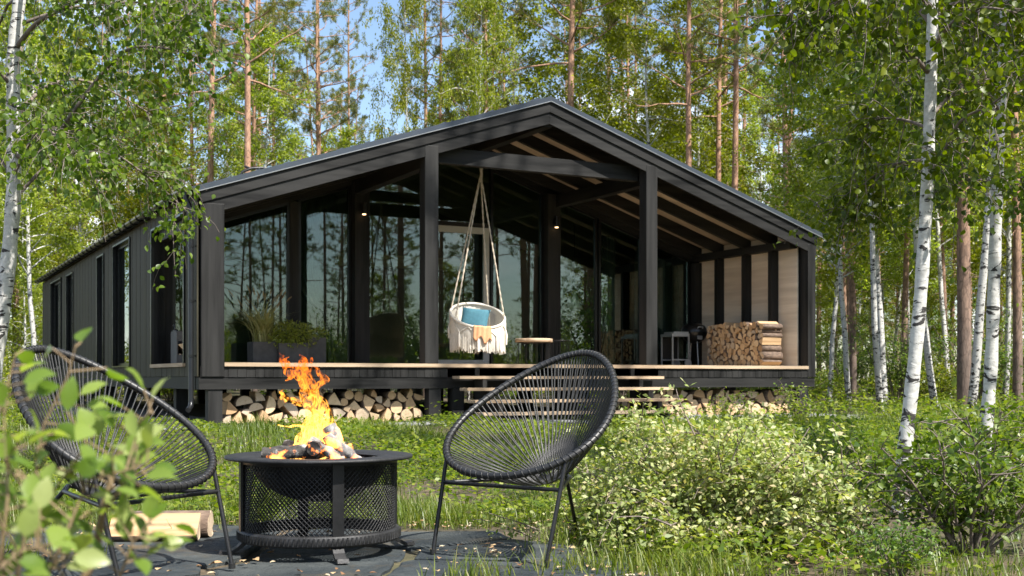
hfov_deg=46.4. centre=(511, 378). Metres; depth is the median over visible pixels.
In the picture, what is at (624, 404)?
firewood log
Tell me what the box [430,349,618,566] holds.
string chair
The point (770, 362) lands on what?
firewood log
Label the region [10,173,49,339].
birch tree
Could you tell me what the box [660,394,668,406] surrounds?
firewood log
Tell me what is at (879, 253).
pine tree
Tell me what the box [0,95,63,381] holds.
birch tree
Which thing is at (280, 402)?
firewood log
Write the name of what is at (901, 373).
forest bush
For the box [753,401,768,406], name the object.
firewood log
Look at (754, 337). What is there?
firewood log
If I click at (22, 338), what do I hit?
birch tree
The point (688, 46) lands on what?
pine tree
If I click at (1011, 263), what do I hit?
pine tree
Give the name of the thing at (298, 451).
burning log
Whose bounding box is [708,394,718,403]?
firewood log
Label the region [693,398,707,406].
firewood log
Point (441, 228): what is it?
terrace door
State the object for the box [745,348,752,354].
firewood log
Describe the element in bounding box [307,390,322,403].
firewood log
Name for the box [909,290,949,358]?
birch tree
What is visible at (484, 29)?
pine tree
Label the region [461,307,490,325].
cushion
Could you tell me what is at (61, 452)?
string chair
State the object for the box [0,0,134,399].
birch tree
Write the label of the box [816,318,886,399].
forest bush
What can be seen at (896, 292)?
pine tree
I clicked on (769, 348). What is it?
firewood log
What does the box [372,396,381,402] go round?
firewood log
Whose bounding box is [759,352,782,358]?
firewood log
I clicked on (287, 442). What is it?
burning log
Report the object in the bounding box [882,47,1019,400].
birch tree
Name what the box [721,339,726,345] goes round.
firewood log
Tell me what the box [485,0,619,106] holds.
pine tree
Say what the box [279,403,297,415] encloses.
firewood log
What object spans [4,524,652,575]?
patio paving
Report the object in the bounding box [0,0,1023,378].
sky
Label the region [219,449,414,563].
fire pit
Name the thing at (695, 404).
firewood log
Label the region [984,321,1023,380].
forest bush
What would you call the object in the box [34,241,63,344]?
birch tree
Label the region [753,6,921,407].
birch tree
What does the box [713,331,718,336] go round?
firewood log
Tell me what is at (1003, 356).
forest bush
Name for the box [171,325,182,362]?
log basket
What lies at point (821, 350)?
forest bush
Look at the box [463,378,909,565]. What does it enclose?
variegated bush
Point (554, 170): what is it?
timber house
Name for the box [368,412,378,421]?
firewood log
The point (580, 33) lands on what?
pine tree
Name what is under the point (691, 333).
charcoal grill
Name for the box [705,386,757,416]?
leafy sapling
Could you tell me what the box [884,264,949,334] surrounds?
birch tree
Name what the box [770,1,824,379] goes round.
pine tree
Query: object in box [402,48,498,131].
birch tree
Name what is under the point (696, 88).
pine tree
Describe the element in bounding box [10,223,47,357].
birch tree
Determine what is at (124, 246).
window
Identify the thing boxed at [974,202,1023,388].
birch tree
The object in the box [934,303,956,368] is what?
birch tree
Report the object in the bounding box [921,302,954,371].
birch tree
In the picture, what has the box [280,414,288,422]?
firewood log
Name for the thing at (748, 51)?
pine tree
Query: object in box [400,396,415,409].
firewood log
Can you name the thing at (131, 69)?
pine tree
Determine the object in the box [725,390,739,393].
firewood log
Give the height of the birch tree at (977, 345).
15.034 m
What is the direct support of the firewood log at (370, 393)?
on the firewood log at (378, 399)
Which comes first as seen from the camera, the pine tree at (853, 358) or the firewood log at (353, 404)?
the firewood log at (353, 404)
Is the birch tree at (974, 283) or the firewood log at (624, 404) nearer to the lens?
the firewood log at (624, 404)
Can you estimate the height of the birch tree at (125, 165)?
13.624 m
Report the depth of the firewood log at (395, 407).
20.24 m
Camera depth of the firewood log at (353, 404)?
19.93 m
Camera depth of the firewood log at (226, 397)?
18.93 m
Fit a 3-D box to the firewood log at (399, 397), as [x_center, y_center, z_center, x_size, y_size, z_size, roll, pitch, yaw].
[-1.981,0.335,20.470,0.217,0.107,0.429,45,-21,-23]
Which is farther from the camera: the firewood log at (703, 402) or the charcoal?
the firewood log at (703, 402)
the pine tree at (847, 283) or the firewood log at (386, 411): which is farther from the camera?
the pine tree at (847, 283)
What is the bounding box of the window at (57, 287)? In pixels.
[50,277,61,369]
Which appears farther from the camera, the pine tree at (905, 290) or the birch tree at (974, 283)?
the birch tree at (974, 283)
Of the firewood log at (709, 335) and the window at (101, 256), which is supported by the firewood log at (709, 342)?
the firewood log at (709, 335)
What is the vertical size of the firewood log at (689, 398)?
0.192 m
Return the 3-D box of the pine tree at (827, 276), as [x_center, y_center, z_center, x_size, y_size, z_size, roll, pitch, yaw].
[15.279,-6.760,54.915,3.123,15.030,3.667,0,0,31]
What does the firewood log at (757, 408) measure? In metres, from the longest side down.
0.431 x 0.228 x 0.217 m
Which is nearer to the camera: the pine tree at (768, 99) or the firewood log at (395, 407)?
the firewood log at (395, 407)
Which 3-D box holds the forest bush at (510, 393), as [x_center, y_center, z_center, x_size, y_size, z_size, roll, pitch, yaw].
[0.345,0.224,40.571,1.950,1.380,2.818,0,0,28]
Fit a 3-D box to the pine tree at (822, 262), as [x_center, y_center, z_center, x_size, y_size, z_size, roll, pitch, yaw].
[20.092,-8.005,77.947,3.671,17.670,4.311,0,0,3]
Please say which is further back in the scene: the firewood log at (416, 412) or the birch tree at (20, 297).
the birch tree at (20, 297)
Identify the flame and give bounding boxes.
[279,357,344,458]
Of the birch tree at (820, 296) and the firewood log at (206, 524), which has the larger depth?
the birch tree at (820, 296)
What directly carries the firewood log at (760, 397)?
on the firewood log at (765, 403)
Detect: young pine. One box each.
[864,276,913,366]
[885,283,913,359]
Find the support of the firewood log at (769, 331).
on the firewood log
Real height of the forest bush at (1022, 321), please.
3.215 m
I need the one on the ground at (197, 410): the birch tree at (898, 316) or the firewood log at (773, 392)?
the birch tree at (898, 316)
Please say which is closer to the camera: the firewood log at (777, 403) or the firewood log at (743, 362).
the firewood log at (777, 403)
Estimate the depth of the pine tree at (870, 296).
60.08 m
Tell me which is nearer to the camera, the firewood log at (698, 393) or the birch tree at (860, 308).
the firewood log at (698, 393)
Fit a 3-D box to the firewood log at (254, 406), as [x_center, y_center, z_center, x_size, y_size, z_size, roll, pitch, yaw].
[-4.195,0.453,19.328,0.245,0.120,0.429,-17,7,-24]
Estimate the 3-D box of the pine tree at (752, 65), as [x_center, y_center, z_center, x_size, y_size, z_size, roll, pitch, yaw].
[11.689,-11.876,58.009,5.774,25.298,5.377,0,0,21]
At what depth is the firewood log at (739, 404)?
23.67 m
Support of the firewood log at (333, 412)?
on the gravel strip
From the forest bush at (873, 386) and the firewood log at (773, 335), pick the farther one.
the forest bush at (873, 386)
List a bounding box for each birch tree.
[0,0,74,381]
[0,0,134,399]
[0,0,274,413]
[0,20,150,272]
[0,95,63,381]
[0,149,52,348]
[0,170,65,371]
[5,267,45,354]
[5,303,41,370]
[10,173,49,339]
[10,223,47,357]
[20,105,105,305]
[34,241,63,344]
[62,196,103,245]
[65,110,161,241]
[79,76,207,396]
[95,136,189,230]
[97,0,243,216]
[99,192,138,236]
[160,70,276,197]
[193,16,316,176]
[306,121,366,391]
[361,0,454,392]
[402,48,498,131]
[424,0,524,400]
[428,0,598,118]
[521,0,693,153]
[565,0,731,171]
[628,0,780,198]
[630,85,701,157]
[675,113,755,389]
[685,133,746,183]
[715,69,805,206]
[715,135,763,190]
[723,0,1023,515]
[727,2,917,403]
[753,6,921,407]
[764,0,973,411]
[765,13,985,404]
[787,4,1023,410]
[791,164,845,315]
[804,0,1023,473]
[815,283,842,377]
[816,228,894,344]
[816,256,825,350]
[816,268,865,385]
[818,303,867,388]
[822,247,868,342]
[830,134,936,354]
[832,0,1023,413]
[838,263,895,389]
[841,276,890,376]
[841,279,899,387]
[845,107,954,389]
[869,91,954,353]
[880,216,975,357]
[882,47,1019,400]
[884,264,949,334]
[888,269,935,358]
[889,205,1002,318]
[897,31,1023,400]
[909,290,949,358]
[910,234,1001,318]
[911,214,987,363]
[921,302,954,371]
[931,40,1023,279]
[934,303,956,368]
[971,216,1023,358]
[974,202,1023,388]
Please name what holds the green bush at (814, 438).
on the ground at (197, 410)
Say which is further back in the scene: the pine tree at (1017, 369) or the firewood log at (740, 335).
the pine tree at (1017, 369)
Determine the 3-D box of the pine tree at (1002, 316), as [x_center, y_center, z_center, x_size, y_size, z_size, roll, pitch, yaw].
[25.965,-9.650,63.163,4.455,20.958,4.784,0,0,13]
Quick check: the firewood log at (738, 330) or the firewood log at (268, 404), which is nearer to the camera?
the firewood log at (268, 404)
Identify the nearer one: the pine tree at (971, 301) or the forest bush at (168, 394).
the forest bush at (168, 394)
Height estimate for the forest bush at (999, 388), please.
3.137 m
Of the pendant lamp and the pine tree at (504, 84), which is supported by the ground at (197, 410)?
the pine tree at (504, 84)
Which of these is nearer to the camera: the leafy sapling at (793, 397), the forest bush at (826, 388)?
the leafy sapling at (793, 397)
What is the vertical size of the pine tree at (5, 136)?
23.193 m
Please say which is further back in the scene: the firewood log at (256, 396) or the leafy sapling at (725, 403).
the leafy sapling at (725, 403)
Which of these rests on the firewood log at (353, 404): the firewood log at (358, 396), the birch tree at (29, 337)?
the firewood log at (358, 396)
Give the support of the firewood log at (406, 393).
on the firewood log at (409, 402)
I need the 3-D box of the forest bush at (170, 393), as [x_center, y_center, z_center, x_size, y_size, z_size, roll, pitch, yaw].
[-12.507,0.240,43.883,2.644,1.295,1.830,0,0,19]
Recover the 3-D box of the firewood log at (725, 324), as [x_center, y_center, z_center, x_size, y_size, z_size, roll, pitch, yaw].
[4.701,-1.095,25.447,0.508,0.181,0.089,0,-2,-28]
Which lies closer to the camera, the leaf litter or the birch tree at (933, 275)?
the leaf litter
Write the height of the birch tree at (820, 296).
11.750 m
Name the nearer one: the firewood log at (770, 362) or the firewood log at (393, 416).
the firewood log at (393, 416)
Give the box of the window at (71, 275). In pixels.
[65,272,73,368]
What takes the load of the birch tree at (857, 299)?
on the ground at (197, 410)
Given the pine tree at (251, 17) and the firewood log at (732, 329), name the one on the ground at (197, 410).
the pine tree at (251, 17)
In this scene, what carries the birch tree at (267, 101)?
on the ground at (197, 410)
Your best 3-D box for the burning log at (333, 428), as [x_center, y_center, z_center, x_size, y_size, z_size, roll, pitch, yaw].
[-0.804,0.293,5.443,0.130,0.184,0.078,0,0,26]
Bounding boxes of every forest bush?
[2,346,14,391]
[85,386,123,401]
[139,388,173,401]
[160,388,196,397]
[503,391,539,399]
[618,390,627,398]
[677,387,755,389]
[702,387,765,390]
[739,361,847,407]
[791,329,835,388]
[808,364,867,400]
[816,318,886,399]
[836,298,956,405]
[858,367,924,398]
[887,347,955,399]
[890,363,956,403]
[905,298,1023,406]
[921,328,1023,401]
[921,343,979,397]
[939,311,1023,399]
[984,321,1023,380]
[1000,297,1023,377]
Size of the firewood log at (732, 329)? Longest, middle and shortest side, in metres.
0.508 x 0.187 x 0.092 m
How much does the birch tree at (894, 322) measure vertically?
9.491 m
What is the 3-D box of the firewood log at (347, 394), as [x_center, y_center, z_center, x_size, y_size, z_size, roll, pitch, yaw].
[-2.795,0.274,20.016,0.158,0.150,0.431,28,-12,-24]
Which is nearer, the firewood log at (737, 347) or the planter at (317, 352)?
the planter at (317, 352)
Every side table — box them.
[515,338,552,363]
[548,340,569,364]
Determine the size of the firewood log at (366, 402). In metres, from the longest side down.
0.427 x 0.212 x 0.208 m
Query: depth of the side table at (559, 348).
23.68 m
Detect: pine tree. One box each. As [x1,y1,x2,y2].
[0,0,92,393]
[0,2,44,349]
[22,4,110,268]
[59,49,109,251]
[64,1,136,388]
[72,13,137,221]
[87,0,162,191]
[102,14,207,234]
[103,0,198,205]
[129,0,292,182]
[136,0,243,395]
[186,0,324,172]
[205,0,313,175]
[211,0,306,391]
[217,0,303,164]
[218,55,279,175]
[233,0,326,173]
[264,0,365,391]
[284,26,343,391]
[290,0,358,393]
[306,85,356,153]
[320,0,383,390]
[333,81,373,145]
[393,0,463,397]
[393,0,482,121]
[423,0,537,115]
[427,1,508,397]
[441,1,551,107]
[442,18,483,112]
[481,27,528,108]
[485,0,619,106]
[495,79,520,102]
[535,7,601,119]
[539,1,612,118]
[539,7,598,118]
[564,0,659,113]
[577,1,667,130]
[579,0,679,394]
[583,0,679,135]
[619,0,738,388]
[642,0,773,388]
[667,38,728,387]
[673,0,773,185]
[684,0,795,189]
[692,0,820,390]
[693,63,740,171]
[696,0,805,179]
[729,0,825,389]
[747,46,800,207]
[751,74,796,191]
[766,1,867,399]
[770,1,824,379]
[788,37,863,397]
[791,127,832,373]
[812,80,867,388]
[812,85,869,391]
[820,78,859,371]
[834,40,903,337]
[843,43,955,395]
[860,151,912,376]
[860,241,913,368]
[904,149,986,395]
[933,217,979,369]
[935,93,1019,383]
[944,47,987,410]
[950,7,1023,409]
[955,134,1007,340]
[997,27,1022,134]
[999,256,1002,379]
[1001,7,1023,388]
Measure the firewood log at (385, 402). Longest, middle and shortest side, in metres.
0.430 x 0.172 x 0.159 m
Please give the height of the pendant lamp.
1.980 m
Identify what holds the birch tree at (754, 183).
on the ground at (197, 410)
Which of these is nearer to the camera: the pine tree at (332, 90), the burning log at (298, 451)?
the burning log at (298, 451)
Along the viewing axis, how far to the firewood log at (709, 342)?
25.76 m
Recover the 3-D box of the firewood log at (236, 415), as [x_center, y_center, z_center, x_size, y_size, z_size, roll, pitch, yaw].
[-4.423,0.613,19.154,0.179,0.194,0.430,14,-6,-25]
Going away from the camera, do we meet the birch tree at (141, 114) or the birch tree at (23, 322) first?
the birch tree at (141, 114)
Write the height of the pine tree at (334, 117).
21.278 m
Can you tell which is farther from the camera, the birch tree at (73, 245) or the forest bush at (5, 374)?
the birch tree at (73, 245)
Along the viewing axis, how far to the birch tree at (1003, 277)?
48.59 m
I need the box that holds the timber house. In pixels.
[34,96,827,426]
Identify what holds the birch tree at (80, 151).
on the ground at (197, 410)
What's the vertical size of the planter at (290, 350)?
0.871 m
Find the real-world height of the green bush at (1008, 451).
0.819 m
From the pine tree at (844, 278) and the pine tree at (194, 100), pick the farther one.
the pine tree at (194, 100)
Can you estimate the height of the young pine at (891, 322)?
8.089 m
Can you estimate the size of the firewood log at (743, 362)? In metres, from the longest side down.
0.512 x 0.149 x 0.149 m
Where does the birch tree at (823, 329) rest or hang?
on the ground at (197, 410)
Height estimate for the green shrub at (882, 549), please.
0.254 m
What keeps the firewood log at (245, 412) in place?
on the firewood log at (247, 416)
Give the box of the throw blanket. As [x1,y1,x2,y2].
[473,325,491,343]
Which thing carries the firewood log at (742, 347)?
on the firewood log
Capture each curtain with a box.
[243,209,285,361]
[301,195,337,362]
[602,235,614,364]
[634,247,679,364]
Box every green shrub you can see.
[809,378,1023,555]
[834,515,947,575]
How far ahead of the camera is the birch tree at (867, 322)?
69.40 m
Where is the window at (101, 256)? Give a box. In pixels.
[96,253,103,365]
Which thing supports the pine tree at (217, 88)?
on the ground at (197, 410)
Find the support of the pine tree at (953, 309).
on the ground at (197, 410)
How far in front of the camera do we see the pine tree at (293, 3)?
45.01 m
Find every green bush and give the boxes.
[777,404,895,470]
[874,390,1023,501]
[970,375,1023,450]
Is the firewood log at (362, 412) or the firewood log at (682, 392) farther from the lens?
the firewood log at (682, 392)
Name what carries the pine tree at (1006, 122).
on the ground at (197, 410)
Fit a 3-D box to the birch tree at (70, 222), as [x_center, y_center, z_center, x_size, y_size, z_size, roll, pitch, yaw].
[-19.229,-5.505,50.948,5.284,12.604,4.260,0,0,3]
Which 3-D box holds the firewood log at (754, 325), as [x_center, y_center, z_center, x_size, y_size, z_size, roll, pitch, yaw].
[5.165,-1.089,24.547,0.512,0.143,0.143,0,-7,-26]
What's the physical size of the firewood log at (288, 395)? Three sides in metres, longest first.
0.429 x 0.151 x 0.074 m
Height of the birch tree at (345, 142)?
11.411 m
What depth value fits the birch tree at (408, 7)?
41.15 m
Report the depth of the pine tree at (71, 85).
75.24 m
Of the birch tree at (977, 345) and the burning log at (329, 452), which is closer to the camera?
the burning log at (329, 452)
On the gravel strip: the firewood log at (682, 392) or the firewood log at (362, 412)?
the firewood log at (362, 412)
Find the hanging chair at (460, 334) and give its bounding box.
[448,168,507,354]
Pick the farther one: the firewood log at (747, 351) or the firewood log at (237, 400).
the firewood log at (747, 351)
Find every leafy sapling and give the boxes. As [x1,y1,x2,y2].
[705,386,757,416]
[772,382,833,415]
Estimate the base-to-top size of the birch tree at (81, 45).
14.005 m
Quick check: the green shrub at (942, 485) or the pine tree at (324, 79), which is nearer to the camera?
the green shrub at (942, 485)
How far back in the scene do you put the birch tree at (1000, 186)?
8.86 m
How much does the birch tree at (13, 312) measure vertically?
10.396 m
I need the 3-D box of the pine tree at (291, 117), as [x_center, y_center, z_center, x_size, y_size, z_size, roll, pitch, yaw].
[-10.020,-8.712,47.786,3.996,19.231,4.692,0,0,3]
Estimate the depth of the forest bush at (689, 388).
35.22 m
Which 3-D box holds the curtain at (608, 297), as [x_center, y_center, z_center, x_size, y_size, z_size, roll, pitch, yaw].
[2.172,-1.741,26.827,0.350,2.982,0.110,0,0,-28]
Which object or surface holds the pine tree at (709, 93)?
on the ground at (197, 410)
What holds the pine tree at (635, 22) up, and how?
on the ground at (197, 410)
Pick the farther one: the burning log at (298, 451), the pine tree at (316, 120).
the pine tree at (316, 120)
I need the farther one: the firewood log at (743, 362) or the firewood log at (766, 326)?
the firewood log at (743, 362)
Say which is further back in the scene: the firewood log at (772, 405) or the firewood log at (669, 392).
the firewood log at (772, 405)
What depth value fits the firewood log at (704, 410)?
23.31 m
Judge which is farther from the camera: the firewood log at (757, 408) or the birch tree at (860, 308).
the birch tree at (860, 308)
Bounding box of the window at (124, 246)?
[112,237,130,366]
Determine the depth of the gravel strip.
22.38 m
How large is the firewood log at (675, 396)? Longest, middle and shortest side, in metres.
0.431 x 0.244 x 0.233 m
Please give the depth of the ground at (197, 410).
7.04 m
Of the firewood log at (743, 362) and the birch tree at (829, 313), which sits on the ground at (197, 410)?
the birch tree at (829, 313)
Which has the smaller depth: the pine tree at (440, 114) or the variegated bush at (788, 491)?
the variegated bush at (788, 491)
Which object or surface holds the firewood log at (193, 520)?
on the patio paving
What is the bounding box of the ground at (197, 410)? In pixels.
[0,384,1023,575]
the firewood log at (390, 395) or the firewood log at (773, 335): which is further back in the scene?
the firewood log at (773, 335)
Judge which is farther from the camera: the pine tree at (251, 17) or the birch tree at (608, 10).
the pine tree at (251, 17)
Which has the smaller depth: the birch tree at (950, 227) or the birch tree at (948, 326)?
the birch tree at (950, 227)
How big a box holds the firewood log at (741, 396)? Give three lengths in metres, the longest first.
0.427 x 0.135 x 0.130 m
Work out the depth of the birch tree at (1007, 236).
32.78 m
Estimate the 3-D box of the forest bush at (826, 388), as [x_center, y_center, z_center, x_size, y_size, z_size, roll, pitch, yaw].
[9.864,0.190,38.745,3.024,1.481,2.093,0,0,30]
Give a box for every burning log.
[261,442,346,458]
[282,439,353,449]
[306,436,324,455]
[307,437,344,458]
[322,423,345,457]
[323,433,361,457]
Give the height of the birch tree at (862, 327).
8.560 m
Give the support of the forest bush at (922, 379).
on the ground at (197, 410)
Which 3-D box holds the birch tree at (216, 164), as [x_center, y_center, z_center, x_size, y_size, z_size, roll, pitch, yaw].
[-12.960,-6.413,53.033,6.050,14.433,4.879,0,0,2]
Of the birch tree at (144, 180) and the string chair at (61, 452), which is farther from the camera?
the birch tree at (144, 180)
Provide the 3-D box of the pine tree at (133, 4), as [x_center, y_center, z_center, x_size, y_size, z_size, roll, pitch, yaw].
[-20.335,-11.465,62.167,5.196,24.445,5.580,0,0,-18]
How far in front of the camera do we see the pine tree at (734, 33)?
39.83 m
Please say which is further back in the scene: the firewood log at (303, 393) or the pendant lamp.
the pendant lamp
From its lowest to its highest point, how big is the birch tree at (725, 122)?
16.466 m
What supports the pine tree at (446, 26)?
on the ground at (197, 410)
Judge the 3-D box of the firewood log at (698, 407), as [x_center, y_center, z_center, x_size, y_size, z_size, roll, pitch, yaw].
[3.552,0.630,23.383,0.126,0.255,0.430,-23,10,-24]
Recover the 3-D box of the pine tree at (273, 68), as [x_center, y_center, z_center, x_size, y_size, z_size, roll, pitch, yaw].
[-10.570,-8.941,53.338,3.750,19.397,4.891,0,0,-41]
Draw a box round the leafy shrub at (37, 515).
[0,327,195,575]
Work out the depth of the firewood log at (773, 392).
24.10 m
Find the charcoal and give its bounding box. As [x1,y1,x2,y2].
[253,456,374,479]
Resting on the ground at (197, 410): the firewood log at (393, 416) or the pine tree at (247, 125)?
the pine tree at (247, 125)
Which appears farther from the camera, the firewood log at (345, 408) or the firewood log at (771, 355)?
the firewood log at (771, 355)
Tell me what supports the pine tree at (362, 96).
on the ground at (197, 410)
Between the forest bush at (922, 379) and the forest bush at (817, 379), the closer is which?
the forest bush at (817, 379)
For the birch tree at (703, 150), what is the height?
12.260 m
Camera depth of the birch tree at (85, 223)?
59.80 m
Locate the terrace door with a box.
[438,225,488,363]
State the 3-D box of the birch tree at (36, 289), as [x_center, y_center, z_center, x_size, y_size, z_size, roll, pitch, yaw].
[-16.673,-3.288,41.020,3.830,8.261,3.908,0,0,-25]
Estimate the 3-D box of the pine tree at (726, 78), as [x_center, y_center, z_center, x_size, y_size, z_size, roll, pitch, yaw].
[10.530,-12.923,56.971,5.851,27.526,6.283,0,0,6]
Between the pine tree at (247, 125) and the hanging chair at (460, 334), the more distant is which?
the pine tree at (247, 125)
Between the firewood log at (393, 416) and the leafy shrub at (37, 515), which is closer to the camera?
the leafy shrub at (37, 515)
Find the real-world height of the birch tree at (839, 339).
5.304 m
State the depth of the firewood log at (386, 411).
20.19 m
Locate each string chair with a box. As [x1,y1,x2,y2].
[7,345,234,575]
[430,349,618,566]
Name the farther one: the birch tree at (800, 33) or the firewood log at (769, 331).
the firewood log at (769, 331)
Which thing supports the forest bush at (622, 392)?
on the ground at (197, 410)
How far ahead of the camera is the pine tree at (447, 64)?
45.00 m
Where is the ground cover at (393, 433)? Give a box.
[0,376,1023,575]
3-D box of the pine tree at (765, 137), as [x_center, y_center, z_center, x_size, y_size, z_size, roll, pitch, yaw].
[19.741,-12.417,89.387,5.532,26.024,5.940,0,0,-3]
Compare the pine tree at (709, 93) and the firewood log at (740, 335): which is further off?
the pine tree at (709, 93)
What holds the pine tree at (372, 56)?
on the ground at (197, 410)
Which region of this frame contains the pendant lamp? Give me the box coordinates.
[566,224,582,308]
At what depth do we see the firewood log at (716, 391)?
23.48 m
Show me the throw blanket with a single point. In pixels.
(484, 333)
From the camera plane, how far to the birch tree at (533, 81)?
43.48 m
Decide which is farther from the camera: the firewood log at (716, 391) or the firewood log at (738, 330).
the firewood log at (738, 330)
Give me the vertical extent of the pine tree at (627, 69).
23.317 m
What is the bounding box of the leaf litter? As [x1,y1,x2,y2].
[29,519,861,575]
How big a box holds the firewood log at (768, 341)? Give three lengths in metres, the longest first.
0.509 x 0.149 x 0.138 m
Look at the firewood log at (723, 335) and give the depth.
25.32 m
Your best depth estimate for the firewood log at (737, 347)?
24.94 m
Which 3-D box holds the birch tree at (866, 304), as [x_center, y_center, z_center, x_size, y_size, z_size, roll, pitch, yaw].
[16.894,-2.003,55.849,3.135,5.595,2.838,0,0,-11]
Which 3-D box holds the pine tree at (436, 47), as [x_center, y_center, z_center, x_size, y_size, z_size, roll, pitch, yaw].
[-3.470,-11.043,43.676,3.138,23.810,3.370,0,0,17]
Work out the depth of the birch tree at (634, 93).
50.69 m
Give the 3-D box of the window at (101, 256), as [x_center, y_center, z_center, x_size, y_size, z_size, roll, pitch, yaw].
[-9.050,-1.482,26.594,0.250,2.505,0.890,0,0,-28]
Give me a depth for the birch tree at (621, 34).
40.19 m
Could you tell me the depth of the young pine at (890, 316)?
78.89 m
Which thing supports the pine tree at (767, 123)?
on the ground at (197, 410)
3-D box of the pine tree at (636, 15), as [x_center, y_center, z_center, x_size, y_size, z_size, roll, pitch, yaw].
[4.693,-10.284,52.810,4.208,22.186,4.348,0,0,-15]
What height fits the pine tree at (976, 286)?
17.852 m
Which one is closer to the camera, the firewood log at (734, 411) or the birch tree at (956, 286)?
the firewood log at (734, 411)
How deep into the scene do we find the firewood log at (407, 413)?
20.32 m
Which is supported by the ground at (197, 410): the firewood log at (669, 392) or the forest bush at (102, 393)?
the forest bush at (102, 393)
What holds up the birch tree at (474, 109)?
on the ground at (197, 410)
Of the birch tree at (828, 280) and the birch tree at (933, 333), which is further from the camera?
the birch tree at (933, 333)
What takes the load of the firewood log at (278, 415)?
on the gravel strip
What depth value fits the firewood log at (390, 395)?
20.22 m
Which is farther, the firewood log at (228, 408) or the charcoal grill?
the charcoal grill
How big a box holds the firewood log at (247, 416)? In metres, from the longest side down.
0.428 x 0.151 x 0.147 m
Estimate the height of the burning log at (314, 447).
0.093 m
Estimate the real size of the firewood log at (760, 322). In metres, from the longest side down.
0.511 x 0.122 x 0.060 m
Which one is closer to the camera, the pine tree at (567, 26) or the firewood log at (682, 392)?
the firewood log at (682, 392)
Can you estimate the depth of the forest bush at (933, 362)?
43.91 m
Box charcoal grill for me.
[661,323,706,364]
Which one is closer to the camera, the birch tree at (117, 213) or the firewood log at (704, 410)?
the firewood log at (704, 410)
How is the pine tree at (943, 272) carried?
on the ground at (197, 410)
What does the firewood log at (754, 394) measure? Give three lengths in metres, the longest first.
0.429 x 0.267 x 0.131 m
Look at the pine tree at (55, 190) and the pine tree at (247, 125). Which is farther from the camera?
the pine tree at (55, 190)
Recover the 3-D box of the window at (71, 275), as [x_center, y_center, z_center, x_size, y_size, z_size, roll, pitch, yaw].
[-11.335,-1.478,30.923,0.250,2.455,1.220,0,0,-28]
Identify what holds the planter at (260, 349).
on the timber house
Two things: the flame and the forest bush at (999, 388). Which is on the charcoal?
the flame
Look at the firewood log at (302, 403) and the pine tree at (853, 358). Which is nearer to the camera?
the firewood log at (302, 403)
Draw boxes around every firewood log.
[109,513,200,540]
[134,510,213,536]
[222,393,231,401]
[222,401,237,414]
[222,414,230,422]
[229,395,252,405]
[231,411,242,422]
[237,408,249,415]
[242,413,254,421]
[243,403,262,411]
[249,391,264,400]
[252,410,268,422]
[259,396,275,413]
[265,390,276,399]
[268,412,282,421]
[275,395,286,407]
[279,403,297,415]
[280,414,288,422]
[282,392,293,399]
[286,396,301,401]
[293,391,306,398]
[295,395,313,408]
[297,408,311,422]
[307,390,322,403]
[307,403,328,414]
[321,392,340,404]
[325,407,344,422]
[335,406,350,411]
[337,390,353,399]
[338,398,347,405]
[341,410,354,422]
[346,400,360,409]
[350,391,362,401]
[352,408,368,421]
[355,394,374,411]
[363,389,376,397]
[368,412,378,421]
[370,404,384,411]
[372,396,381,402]
[374,397,390,406]
[376,407,390,421]
[379,391,395,399]
[388,401,401,413]
[389,413,399,421]
[390,392,406,401]
[397,409,412,420]
[400,389,412,397]
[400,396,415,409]
[409,407,422,416]
[412,393,423,399]
[618,402,626,406]
[654,390,665,395]
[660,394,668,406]
[665,390,672,397]
[668,394,680,406]
[673,390,687,396]
[682,394,692,403]
[683,390,704,397]
[691,400,697,407]
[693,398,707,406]
[695,404,702,413]
[702,390,712,400]
[702,406,712,414]
[706,333,713,338]
[707,339,712,345]
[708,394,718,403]
[710,389,723,396]
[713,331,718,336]
[721,332,726,339]
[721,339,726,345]
[722,322,734,330]
[724,403,737,414]
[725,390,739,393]
[727,393,736,402]
[728,359,734,365]
[730,325,734,332]
[734,399,743,408]
[735,327,741,333]
[735,344,739,350]
[736,393,745,398]
[738,332,742,339]
[739,391,757,397]
[740,343,746,349]
[741,359,746,365]
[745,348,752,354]
[750,392,765,402]
[751,322,758,328]
[751,404,760,413]
[752,334,759,341]
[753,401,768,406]
[754,340,761,346]
[754,389,775,402]
[757,321,778,324]
[758,330,781,332]
[758,345,781,351]
[759,323,782,329]
[759,337,780,344]
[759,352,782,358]
[759,359,781,365]
[760,333,781,337]
[760,402,776,412]
[762,389,778,394]
[773,395,784,405]
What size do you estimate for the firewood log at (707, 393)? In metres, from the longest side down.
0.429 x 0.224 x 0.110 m
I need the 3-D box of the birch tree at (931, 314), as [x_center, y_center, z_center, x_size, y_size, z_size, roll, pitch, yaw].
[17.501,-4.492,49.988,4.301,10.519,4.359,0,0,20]
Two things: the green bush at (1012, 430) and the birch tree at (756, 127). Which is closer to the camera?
the green bush at (1012, 430)
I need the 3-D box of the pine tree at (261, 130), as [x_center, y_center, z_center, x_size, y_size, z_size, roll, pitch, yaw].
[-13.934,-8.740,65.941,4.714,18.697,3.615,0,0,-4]
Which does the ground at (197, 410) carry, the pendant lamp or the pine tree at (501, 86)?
the pine tree at (501, 86)
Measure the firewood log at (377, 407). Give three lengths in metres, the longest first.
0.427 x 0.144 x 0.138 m
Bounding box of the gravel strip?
[8,401,868,430]
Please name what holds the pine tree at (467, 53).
on the ground at (197, 410)
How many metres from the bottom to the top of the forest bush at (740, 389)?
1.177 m
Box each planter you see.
[227,286,291,362]
[264,320,316,362]
[302,327,329,362]
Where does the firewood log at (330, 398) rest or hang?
on the firewood log at (343, 401)
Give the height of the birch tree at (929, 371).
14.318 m
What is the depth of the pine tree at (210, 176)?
43.04 m

